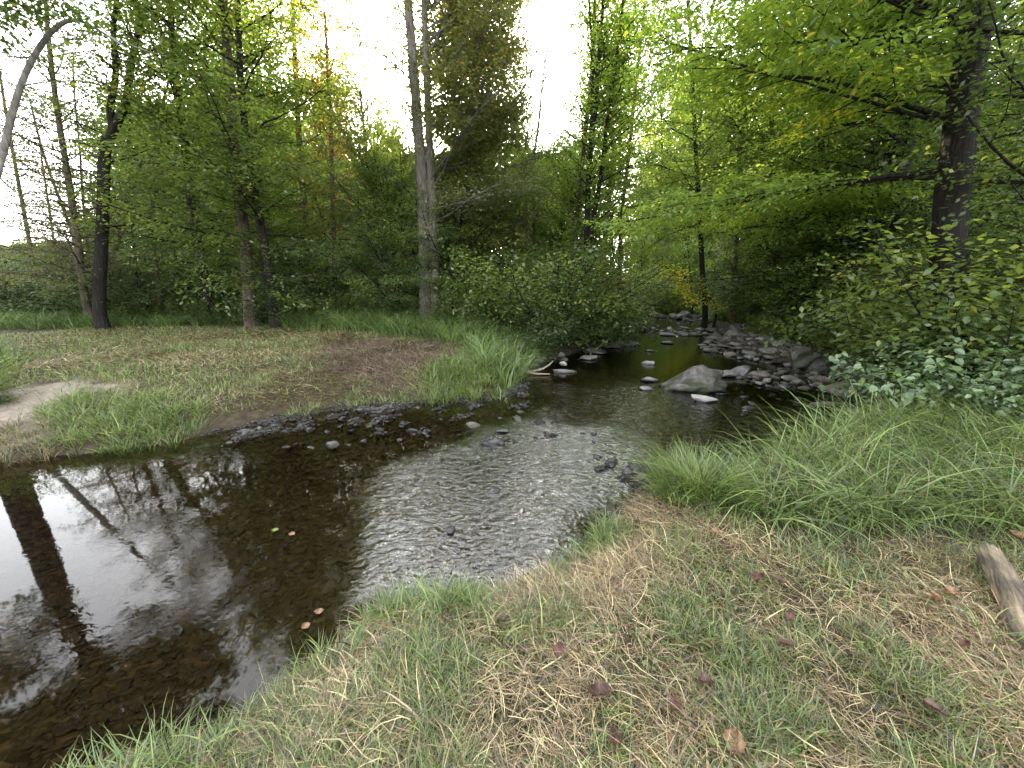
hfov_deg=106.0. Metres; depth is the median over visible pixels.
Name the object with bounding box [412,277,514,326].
creekside bush
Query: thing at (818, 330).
bank shrub
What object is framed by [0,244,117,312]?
shrub
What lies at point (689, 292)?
bank shrub
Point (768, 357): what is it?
flat stone
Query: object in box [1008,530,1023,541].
fallen leaf
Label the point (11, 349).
bank grass
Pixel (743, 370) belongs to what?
dark stone
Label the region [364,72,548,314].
understory tree
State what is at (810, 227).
tree
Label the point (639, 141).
forest tree
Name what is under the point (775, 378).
flat stone
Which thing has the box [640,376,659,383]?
dark stone
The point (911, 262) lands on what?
bank shrub
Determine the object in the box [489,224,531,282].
forest tree
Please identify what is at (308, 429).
gravel stone
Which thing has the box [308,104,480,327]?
understory tree
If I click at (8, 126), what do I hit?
birch tree
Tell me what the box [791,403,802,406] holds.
creek stone
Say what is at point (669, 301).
bank shrub
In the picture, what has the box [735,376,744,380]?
flat stone
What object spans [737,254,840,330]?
bank shrub
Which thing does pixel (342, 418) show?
gravel stone
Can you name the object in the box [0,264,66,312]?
shrub
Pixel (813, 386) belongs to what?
flat stone
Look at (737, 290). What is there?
bank shrub
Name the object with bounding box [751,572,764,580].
fallen leaf
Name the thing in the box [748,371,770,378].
pale stone
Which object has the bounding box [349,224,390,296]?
forest tree
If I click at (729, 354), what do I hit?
flat stone
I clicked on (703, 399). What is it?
pale stone
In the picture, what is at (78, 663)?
stream
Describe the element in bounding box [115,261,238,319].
shrub
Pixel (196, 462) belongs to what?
ground
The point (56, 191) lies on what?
leaning tree
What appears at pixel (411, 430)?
gravel stone
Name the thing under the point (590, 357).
bank rock
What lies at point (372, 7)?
sky
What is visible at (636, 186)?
slim tree
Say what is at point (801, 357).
mossy boulder
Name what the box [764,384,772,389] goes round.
flat stone
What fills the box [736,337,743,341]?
flat stone
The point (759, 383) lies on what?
flat stone
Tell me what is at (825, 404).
wet stone
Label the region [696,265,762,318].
bank shrub
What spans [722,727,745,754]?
fallen leaf
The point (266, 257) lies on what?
maple tree
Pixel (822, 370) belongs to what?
flat stone
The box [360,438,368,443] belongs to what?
gravel stone
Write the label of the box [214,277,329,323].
shrub
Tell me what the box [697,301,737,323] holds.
bank shrub
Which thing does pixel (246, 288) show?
maple tree
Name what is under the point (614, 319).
creekside bush
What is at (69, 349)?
meadow grass
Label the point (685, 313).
creek stone
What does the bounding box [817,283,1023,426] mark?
bank shrub
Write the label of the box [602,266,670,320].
bank shrub
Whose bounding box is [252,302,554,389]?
reed grass
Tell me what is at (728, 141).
tree
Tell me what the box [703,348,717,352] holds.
flat stone
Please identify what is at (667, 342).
creek stone
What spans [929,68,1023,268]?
forest tree
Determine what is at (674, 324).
water
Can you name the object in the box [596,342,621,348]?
bank rock
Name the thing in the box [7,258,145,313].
shrub
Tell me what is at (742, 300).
bank shrub
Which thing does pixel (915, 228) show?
bank shrub
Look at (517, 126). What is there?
forest tree
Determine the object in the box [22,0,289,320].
maple tree
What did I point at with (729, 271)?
forest tree
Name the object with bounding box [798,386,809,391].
flat stone
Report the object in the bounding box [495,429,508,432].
wet rock
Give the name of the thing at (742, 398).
creek stone
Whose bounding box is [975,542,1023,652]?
log
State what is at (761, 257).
forest tree
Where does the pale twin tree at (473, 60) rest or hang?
on the ground at (196, 462)
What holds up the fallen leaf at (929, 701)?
on the cut hay
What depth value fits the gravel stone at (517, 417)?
5.18 m
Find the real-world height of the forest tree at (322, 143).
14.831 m
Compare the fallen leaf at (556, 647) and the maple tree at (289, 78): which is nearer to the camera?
the fallen leaf at (556, 647)
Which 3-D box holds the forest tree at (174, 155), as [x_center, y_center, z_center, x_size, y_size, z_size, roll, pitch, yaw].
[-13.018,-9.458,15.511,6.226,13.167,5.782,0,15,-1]
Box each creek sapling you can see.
[617,234,675,313]
[656,228,725,313]
[705,233,764,301]
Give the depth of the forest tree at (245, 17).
15.51 m
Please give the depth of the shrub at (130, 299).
11.87 m
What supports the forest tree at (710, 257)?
on the ground at (196, 462)
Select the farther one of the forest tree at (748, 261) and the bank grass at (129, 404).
the forest tree at (748, 261)
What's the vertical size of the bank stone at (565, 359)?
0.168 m
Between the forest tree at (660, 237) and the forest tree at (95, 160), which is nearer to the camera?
the forest tree at (95, 160)
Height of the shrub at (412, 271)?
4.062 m
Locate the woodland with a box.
[0,41,1017,286]
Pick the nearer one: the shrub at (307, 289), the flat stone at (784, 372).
the flat stone at (784, 372)
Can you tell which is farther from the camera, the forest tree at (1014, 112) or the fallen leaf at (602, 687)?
the forest tree at (1014, 112)
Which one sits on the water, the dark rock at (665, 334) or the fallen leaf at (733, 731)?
the dark rock at (665, 334)
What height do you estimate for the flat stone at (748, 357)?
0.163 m
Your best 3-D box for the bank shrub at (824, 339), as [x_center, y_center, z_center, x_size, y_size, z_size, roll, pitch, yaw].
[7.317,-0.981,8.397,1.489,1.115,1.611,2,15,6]
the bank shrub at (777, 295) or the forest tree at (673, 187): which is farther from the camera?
the forest tree at (673, 187)
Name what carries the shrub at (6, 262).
on the ground at (196, 462)
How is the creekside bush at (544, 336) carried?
on the ground at (196, 462)
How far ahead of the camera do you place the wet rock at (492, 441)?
4.40 m
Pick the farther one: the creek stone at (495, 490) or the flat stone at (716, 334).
the flat stone at (716, 334)
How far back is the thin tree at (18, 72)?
12.68 m
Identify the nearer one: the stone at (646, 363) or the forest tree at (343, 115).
the stone at (646, 363)
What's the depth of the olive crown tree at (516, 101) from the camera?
11.12 m
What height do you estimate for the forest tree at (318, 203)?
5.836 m
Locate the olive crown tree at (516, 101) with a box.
[378,0,571,290]
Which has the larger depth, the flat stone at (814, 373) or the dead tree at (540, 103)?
the dead tree at (540, 103)
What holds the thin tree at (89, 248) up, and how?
on the ground at (196, 462)
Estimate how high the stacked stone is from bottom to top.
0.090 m
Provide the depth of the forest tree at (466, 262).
13.57 m
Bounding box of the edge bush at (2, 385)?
[0,345,32,405]
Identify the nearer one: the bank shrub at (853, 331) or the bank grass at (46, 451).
the bank grass at (46, 451)
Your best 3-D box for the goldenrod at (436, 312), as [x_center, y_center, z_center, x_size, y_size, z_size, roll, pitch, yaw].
[-1.168,-2.022,10.981,2.588,1.066,2.062,0,15,0]
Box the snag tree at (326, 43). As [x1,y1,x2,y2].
[268,0,379,302]
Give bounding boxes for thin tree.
[0,0,175,320]
[0,37,111,311]
[0,115,112,277]
[9,42,146,297]
[67,0,181,290]
[118,89,177,312]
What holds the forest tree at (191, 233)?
on the ground at (196, 462)
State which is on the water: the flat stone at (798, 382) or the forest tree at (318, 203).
the flat stone at (798, 382)
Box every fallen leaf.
[495,613,505,620]
[552,642,565,657]
[587,680,610,696]
[608,726,623,746]
[670,697,681,710]
[697,671,713,686]
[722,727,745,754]
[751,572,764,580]
[772,575,784,582]
[779,639,793,646]
[784,610,794,620]
[923,697,950,716]
[930,591,943,600]
[942,585,960,594]
[958,638,970,645]
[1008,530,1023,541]
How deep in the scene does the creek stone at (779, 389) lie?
6.61 m
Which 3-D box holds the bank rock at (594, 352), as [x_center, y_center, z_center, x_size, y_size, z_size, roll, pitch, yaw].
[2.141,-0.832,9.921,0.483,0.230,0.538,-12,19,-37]
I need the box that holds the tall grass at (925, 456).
[619,371,1023,579]
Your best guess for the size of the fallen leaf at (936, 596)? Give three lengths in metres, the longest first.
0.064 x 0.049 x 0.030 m
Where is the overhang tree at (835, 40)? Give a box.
[626,0,873,54]
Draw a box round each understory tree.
[291,12,450,310]
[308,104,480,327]
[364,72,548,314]
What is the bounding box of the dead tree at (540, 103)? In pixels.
[520,0,560,259]
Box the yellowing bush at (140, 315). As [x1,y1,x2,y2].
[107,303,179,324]
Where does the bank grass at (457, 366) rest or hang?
on the ground at (196, 462)
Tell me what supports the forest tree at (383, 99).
on the ground at (196, 462)
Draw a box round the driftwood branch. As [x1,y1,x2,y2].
[522,361,552,374]
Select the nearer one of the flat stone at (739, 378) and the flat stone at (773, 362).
the flat stone at (739, 378)
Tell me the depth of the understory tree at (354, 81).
10.87 m
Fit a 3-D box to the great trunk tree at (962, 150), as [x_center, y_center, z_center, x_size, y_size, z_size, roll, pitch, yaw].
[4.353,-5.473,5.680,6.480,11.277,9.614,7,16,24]
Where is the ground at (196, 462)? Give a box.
[0,276,1023,767]
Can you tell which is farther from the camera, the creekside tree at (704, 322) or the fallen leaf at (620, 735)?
the creekside tree at (704, 322)
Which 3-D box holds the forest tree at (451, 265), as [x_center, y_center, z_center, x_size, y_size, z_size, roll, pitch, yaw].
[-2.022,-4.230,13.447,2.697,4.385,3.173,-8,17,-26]
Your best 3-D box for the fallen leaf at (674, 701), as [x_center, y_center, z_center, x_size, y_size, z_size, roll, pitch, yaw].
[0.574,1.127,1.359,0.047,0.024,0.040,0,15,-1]
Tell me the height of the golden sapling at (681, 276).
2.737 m
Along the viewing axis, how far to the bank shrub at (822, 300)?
8.93 m
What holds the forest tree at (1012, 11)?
on the ground at (196, 462)
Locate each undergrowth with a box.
[0,298,592,337]
[719,308,891,360]
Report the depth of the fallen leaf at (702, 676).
1.44 m
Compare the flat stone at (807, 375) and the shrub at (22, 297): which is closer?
the flat stone at (807, 375)
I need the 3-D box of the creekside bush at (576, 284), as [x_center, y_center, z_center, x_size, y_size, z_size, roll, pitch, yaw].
[1.113,-2.376,10.334,6.601,3.673,5.444,-5,16,-19]
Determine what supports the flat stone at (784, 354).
on the ground at (196, 462)
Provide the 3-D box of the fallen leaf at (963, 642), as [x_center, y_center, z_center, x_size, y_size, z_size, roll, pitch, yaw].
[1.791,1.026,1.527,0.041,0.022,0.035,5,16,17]
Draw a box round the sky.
[0,0,1020,273]
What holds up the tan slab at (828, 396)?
on the ground at (196, 462)
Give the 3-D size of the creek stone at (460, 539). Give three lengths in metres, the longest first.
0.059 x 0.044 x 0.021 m
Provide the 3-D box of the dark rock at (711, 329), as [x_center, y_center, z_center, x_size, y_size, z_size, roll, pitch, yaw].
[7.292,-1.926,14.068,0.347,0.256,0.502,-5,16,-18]
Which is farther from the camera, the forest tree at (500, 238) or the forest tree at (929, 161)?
the forest tree at (500, 238)
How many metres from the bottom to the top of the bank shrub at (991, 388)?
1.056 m
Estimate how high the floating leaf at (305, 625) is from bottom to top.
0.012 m
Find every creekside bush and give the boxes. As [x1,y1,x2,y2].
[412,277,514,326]
[429,223,679,354]
[448,249,584,339]
[453,224,650,302]
[474,279,612,359]
[544,249,686,337]
[562,283,650,346]
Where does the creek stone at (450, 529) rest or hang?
on the water
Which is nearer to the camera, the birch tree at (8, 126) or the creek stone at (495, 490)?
the creek stone at (495, 490)
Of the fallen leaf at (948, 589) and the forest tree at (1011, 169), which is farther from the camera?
the forest tree at (1011, 169)
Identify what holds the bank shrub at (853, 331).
on the ground at (196, 462)
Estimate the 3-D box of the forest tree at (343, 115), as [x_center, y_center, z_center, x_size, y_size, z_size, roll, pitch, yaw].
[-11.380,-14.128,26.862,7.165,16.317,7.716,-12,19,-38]
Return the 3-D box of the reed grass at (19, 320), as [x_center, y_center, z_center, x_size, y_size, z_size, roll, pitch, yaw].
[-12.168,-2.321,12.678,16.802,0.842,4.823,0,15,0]
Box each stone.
[305,427,317,432]
[307,446,314,450]
[325,441,339,449]
[337,416,346,420]
[353,423,360,427]
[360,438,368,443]
[406,428,419,431]
[446,526,455,533]
[457,537,464,542]
[466,422,480,428]
[492,487,499,493]
[512,415,521,421]
[553,369,576,373]
[558,352,568,359]
[559,361,566,365]
[560,357,568,363]
[593,454,601,458]
[639,386,651,390]
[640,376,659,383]
[642,361,654,365]
[661,341,673,343]
[670,314,682,318]
[679,311,690,316]
[691,394,717,404]
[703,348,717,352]
[707,336,718,339]
[710,333,720,336]
[711,344,721,347]
[722,370,739,377]
[723,352,735,357]
[731,365,750,376]
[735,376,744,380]
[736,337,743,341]
[738,396,749,401]
[740,351,755,354]
[741,406,753,413]
[743,354,754,360]
[744,374,752,380]
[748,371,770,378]
[748,401,759,407]
[752,376,761,380]
[754,381,767,385]
[758,347,777,352]
[762,378,771,384]
[763,355,774,358]
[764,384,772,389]
[765,361,781,364]
[769,376,779,381]
[773,386,785,393]
[777,370,788,374]
[780,351,788,357]
[781,363,790,367]
[781,375,797,382]
[790,379,802,386]
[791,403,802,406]
[792,397,803,402]
[794,374,806,381]
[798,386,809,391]
[803,373,813,377]
[807,375,834,384]
[807,402,843,408]
[808,365,831,375]
[810,371,819,375]
[810,384,818,388]
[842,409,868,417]
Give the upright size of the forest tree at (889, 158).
5.306 m
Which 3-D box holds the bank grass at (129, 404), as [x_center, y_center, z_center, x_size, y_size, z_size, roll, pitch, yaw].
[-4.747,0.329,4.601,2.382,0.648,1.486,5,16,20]
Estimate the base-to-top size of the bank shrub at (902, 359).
1.743 m
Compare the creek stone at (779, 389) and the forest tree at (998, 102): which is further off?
the forest tree at (998, 102)
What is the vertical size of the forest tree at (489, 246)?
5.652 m
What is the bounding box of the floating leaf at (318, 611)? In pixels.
[314,608,323,613]
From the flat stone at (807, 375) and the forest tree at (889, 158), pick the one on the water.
the flat stone at (807, 375)
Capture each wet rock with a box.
[480,439,498,443]
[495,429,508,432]
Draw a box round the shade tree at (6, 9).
[0,0,113,53]
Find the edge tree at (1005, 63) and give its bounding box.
[792,0,1023,313]
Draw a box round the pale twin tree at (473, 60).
[335,0,558,319]
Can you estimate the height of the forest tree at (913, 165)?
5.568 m
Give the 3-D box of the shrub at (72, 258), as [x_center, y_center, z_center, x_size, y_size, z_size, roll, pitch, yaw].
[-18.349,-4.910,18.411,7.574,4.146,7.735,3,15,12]
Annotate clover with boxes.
[270,483,1023,767]
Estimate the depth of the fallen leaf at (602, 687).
1.43 m
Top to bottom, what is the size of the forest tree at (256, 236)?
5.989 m
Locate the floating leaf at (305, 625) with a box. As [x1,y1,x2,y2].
[301,622,309,628]
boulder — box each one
[656,365,728,409]
[788,345,822,369]
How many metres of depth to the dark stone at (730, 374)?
7.40 m
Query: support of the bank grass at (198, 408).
on the ground at (196, 462)
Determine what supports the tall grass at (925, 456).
on the ground at (196, 462)
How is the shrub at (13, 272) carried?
on the ground at (196, 462)
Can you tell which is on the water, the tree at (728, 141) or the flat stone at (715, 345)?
the flat stone at (715, 345)
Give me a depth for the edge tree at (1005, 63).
4.84 m
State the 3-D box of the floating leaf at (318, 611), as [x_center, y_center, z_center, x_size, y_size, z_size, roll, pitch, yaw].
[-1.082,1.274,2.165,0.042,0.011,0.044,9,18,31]
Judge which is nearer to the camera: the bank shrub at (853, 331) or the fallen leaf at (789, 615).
the fallen leaf at (789, 615)
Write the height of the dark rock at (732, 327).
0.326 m
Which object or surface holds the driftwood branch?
on the water
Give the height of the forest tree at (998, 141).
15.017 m
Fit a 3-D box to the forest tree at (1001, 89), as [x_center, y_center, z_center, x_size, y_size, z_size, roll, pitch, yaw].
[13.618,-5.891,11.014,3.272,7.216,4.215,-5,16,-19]
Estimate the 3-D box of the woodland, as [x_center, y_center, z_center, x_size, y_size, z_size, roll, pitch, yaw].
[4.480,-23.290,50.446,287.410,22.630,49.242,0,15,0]
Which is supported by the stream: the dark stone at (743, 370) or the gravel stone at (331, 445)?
the gravel stone at (331, 445)
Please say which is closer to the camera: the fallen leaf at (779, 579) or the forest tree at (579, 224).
the fallen leaf at (779, 579)
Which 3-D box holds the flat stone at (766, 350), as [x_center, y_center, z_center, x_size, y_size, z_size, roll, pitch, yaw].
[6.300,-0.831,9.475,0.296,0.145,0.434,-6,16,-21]
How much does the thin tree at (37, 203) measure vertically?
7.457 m
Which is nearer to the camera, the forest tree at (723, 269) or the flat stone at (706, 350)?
the flat stone at (706, 350)
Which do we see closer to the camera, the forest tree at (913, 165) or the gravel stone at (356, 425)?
the gravel stone at (356, 425)
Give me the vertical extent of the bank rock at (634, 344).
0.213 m
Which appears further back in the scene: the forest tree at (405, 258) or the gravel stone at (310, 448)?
the forest tree at (405, 258)
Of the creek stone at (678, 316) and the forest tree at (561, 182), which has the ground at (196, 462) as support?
the forest tree at (561, 182)
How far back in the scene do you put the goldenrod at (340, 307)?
11.82 m
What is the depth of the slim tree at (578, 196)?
12.26 m
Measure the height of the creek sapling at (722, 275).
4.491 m
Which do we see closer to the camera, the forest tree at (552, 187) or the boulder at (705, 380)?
the boulder at (705, 380)
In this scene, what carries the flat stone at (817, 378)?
on the water
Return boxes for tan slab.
[819,379,865,410]
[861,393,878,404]
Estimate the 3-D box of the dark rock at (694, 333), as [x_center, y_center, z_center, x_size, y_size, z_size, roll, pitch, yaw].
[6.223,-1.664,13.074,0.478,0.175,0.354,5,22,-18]
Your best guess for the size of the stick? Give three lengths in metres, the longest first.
0.224 x 0.107 x 0.054 m
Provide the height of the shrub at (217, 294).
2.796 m
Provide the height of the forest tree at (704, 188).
20.549 m
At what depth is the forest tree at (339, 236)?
15.64 m
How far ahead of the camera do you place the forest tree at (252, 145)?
16.07 m
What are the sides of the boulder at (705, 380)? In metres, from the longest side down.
1.155 x 0.942 x 0.827 m
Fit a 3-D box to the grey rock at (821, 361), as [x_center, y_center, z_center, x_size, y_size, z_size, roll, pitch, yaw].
[6.428,-0.403,8.025,0.698,0.417,0.585,-6,16,-22]
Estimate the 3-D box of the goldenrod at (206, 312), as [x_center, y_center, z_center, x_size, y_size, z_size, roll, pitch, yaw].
[-11.440,-2.442,12.585,8.138,1.071,1.994,0,15,0]
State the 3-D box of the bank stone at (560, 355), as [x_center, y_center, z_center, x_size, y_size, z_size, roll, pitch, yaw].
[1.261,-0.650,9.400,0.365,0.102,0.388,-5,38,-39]
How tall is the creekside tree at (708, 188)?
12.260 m
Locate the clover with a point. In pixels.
(699, 699)
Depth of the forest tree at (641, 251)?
25.65 m
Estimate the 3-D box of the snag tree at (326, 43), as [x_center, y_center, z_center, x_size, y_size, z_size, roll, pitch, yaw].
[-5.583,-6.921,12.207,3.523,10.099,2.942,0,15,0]
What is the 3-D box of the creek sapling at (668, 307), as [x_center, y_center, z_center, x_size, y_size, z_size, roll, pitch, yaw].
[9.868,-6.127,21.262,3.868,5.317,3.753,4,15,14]
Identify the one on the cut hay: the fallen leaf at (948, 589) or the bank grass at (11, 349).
the fallen leaf at (948, 589)
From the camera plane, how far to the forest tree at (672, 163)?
27.27 m
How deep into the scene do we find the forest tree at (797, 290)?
8.97 m
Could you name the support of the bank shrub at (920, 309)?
on the ground at (196, 462)
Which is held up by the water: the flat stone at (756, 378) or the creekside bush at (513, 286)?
the flat stone at (756, 378)
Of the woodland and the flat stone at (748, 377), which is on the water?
the flat stone at (748, 377)
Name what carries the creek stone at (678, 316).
on the water
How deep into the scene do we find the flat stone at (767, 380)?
7.00 m
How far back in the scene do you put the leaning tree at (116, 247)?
12.66 m
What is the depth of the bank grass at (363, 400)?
5.80 m
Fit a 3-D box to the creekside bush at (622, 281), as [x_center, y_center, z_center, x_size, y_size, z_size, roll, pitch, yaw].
[2.842,-2.553,12.297,5.088,3.522,4.701,7,17,26]
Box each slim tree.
[506,105,624,277]
[528,0,646,266]
[537,0,668,285]
[554,0,706,286]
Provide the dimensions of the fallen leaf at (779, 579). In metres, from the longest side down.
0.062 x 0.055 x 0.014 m
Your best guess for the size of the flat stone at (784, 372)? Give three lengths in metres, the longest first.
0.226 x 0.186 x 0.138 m
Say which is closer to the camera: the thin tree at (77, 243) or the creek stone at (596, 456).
the creek stone at (596, 456)
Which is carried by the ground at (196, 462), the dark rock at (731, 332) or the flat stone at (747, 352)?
the dark rock at (731, 332)
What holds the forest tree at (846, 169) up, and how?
on the ground at (196, 462)
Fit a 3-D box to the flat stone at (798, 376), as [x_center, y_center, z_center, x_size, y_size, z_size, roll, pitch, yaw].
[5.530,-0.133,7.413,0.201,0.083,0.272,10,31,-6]
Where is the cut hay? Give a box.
[63,481,1023,767]
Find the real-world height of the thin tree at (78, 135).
8.980 m
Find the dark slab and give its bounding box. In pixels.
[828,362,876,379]
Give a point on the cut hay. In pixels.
(617, 575)
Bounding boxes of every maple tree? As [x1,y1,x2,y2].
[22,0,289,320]
[46,0,353,327]
[46,0,372,328]
[216,0,374,300]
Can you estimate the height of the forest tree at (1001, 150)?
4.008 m
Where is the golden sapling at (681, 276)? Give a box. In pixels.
[648,258,727,327]
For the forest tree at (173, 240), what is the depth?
15.05 m
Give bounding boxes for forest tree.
[47,94,163,272]
[89,0,273,275]
[137,201,219,297]
[143,0,357,277]
[157,186,238,285]
[174,4,324,266]
[212,155,331,305]
[262,137,329,271]
[279,30,372,262]
[279,163,349,282]
[306,37,389,268]
[317,69,417,284]
[319,219,359,286]
[345,173,411,299]
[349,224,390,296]
[383,201,448,297]
[394,127,453,262]
[439,196,478,300]
[441,214,489,302]
[452,53,550,278]
[461,219,514,280]
[463,176,527,279]
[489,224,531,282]
[494,97,558,271]
[502,201,553,268]
[523,121,576,264]
[531,192,584,263]
[538,127,601,268]
[554,79,632,273]
[557,197,606,281]
[564,1,671,265]
[590,184,657,317]
[611,212,671,293]
[613,55,706,277]
[628,14,746,278]
[638,215,681,278]
[672,47,767,288]
[675,2,995,262]
[694,227,760,315]
[708,222,789,302]
[711,130,848,315]
[714,210,788,311]
[749,0,1023,271]
[758,138,925,340]
[759,93,1000,330]
[767,0,1023,239]
[783,119,908,274]
[808,5,997,245]
[843,119,981,241]
[852,67,1016,225]
[865,0,1023,200]
[923,37,1023,217]
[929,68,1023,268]
[969,124,1023,249]
[971,2,1023,204]
[974,2,1023,247]
[976,87,1023,262]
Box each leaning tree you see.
[0,67,147,298]
[89,36,183,289]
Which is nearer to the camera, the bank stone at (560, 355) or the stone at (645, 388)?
the stone at (645, 388)
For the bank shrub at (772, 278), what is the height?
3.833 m
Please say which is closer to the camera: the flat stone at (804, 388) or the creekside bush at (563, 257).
the flat stone at (804, 388)
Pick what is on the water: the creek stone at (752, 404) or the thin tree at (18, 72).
the creek stone at (752, 404)
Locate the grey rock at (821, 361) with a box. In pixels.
[805,356,833,369]
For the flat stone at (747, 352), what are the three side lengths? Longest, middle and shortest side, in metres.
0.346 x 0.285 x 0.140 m
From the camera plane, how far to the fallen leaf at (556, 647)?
1.62 m
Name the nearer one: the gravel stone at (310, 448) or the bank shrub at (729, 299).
the gravel stone at (310, 448)
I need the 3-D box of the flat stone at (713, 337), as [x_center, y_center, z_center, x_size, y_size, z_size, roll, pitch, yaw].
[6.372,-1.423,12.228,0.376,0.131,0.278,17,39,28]
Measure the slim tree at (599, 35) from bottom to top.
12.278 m
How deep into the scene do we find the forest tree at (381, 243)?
13.66 m
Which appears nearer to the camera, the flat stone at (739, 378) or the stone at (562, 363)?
the flat stone at (739, 378)
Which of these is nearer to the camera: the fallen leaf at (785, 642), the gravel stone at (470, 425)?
the fallen leaf at (785, 642)
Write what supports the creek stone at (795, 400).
on the water
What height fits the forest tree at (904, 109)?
19.008 m
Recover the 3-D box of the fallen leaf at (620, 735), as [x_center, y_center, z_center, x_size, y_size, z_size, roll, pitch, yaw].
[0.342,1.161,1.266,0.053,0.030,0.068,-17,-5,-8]
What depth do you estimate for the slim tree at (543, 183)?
14.21 m
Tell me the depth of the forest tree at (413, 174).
21.45 m
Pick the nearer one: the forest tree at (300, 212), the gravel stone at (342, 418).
the gravel stone at (342, 418)
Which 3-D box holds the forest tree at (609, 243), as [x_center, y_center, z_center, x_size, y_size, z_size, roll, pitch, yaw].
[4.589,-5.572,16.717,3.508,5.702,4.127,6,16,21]
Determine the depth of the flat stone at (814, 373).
7.53 m
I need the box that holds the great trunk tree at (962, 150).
[582,0,995,326]
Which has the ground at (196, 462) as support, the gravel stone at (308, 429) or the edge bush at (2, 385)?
the edge bush at (2, 385)
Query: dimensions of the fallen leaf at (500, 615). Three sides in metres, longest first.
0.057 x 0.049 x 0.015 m
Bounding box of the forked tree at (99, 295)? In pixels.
[19,0,197,329]
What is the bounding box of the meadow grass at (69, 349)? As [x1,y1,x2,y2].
[0,323,507,448]
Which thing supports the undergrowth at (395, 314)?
on the ground at (196, 462)
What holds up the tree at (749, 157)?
on the ground at (196, 462)
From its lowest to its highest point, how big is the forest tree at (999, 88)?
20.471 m
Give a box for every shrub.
[0,241,217,325]
[0,242,37,272]
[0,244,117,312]
[0,259,27,312]
[0,262,92,311]
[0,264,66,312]
[2,243,166,269]
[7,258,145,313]
[109,257,240,308]
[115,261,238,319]
[117,244,257,294]
[158,256,285,326]
[213,236,392,327]
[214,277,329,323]
[283,260,412,304]
[362,249,471,296]
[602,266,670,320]
[611,272,701,312]
[656,267,730,310]
[684,228,871,322]
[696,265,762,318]
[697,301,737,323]
[716,246,810,325]
[737,178,1023,316]
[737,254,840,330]
[742,199,1022,341]
[751,178,1023,404]
[770,277,927,336]
[786,267,976,342]
[787,199,1023,357]
[802,322,846,351]
[805,292,992,365]
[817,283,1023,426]
[852,298,1013,400]
[895,350,1023,423]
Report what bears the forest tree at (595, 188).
on the ground at (196, 462)
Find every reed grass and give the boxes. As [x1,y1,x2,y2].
[0,304,377,330]
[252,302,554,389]
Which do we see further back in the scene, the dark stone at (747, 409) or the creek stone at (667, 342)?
the creek stone at (667, 342)
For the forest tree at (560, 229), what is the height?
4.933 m
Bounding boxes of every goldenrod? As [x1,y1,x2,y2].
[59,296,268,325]
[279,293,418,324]
[429,297,501,326]
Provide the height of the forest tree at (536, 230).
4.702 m
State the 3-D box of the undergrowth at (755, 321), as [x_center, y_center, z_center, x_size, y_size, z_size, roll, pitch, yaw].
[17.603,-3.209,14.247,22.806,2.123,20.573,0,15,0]
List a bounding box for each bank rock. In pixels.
[579,355,596,360]
[583,347,606,354]
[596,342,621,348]
[614,340,639,346]
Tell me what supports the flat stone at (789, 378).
on the water
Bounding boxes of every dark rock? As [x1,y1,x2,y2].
[658,332,674,335]
[677,331,688,335]
[688,332,701,335]
[705,328,718,331]
[718,328,728,331]
[726,330,739,335]
[729,325,739,330]
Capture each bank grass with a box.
[0,327,51,384]
[0,408,79,467]
[10,379,230,459]
[166,394,225,425]
[278,378,433,418]
[413,348,511,407]
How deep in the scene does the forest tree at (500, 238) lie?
15.96 m
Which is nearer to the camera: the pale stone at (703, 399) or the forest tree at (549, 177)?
the pale stone at (703, 399)
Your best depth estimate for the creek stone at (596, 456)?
4.05 m
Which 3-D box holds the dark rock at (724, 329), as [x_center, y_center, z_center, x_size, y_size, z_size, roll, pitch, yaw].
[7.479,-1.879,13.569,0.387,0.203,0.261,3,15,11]
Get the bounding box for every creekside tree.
[616,0,762,327]
[639,0,810,323]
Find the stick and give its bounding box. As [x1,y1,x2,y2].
[973,631,1018,653]
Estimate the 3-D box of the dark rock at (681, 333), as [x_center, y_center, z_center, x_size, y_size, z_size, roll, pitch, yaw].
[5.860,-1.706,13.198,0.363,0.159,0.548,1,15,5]
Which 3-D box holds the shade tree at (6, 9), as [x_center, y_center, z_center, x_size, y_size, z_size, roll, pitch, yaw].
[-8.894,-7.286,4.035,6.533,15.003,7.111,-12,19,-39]
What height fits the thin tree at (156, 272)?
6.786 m
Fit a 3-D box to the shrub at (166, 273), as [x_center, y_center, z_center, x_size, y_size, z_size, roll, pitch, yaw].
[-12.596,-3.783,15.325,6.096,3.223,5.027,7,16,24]
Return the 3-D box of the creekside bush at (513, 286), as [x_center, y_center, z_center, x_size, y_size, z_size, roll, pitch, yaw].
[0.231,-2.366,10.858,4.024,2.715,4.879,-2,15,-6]
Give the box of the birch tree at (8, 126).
[0,7,163,228]
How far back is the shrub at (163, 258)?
16.09 m
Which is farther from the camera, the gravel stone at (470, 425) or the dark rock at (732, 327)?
the dark rock at (732, 327)
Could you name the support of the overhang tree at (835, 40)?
on the ground at (196, 462)
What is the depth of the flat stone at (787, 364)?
8.38 m
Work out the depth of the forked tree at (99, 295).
10.02 m
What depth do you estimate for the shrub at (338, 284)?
13.48 m
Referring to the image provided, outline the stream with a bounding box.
[0,333,889,767]
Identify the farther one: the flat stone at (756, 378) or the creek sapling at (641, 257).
the creek sapling at (641, 257)

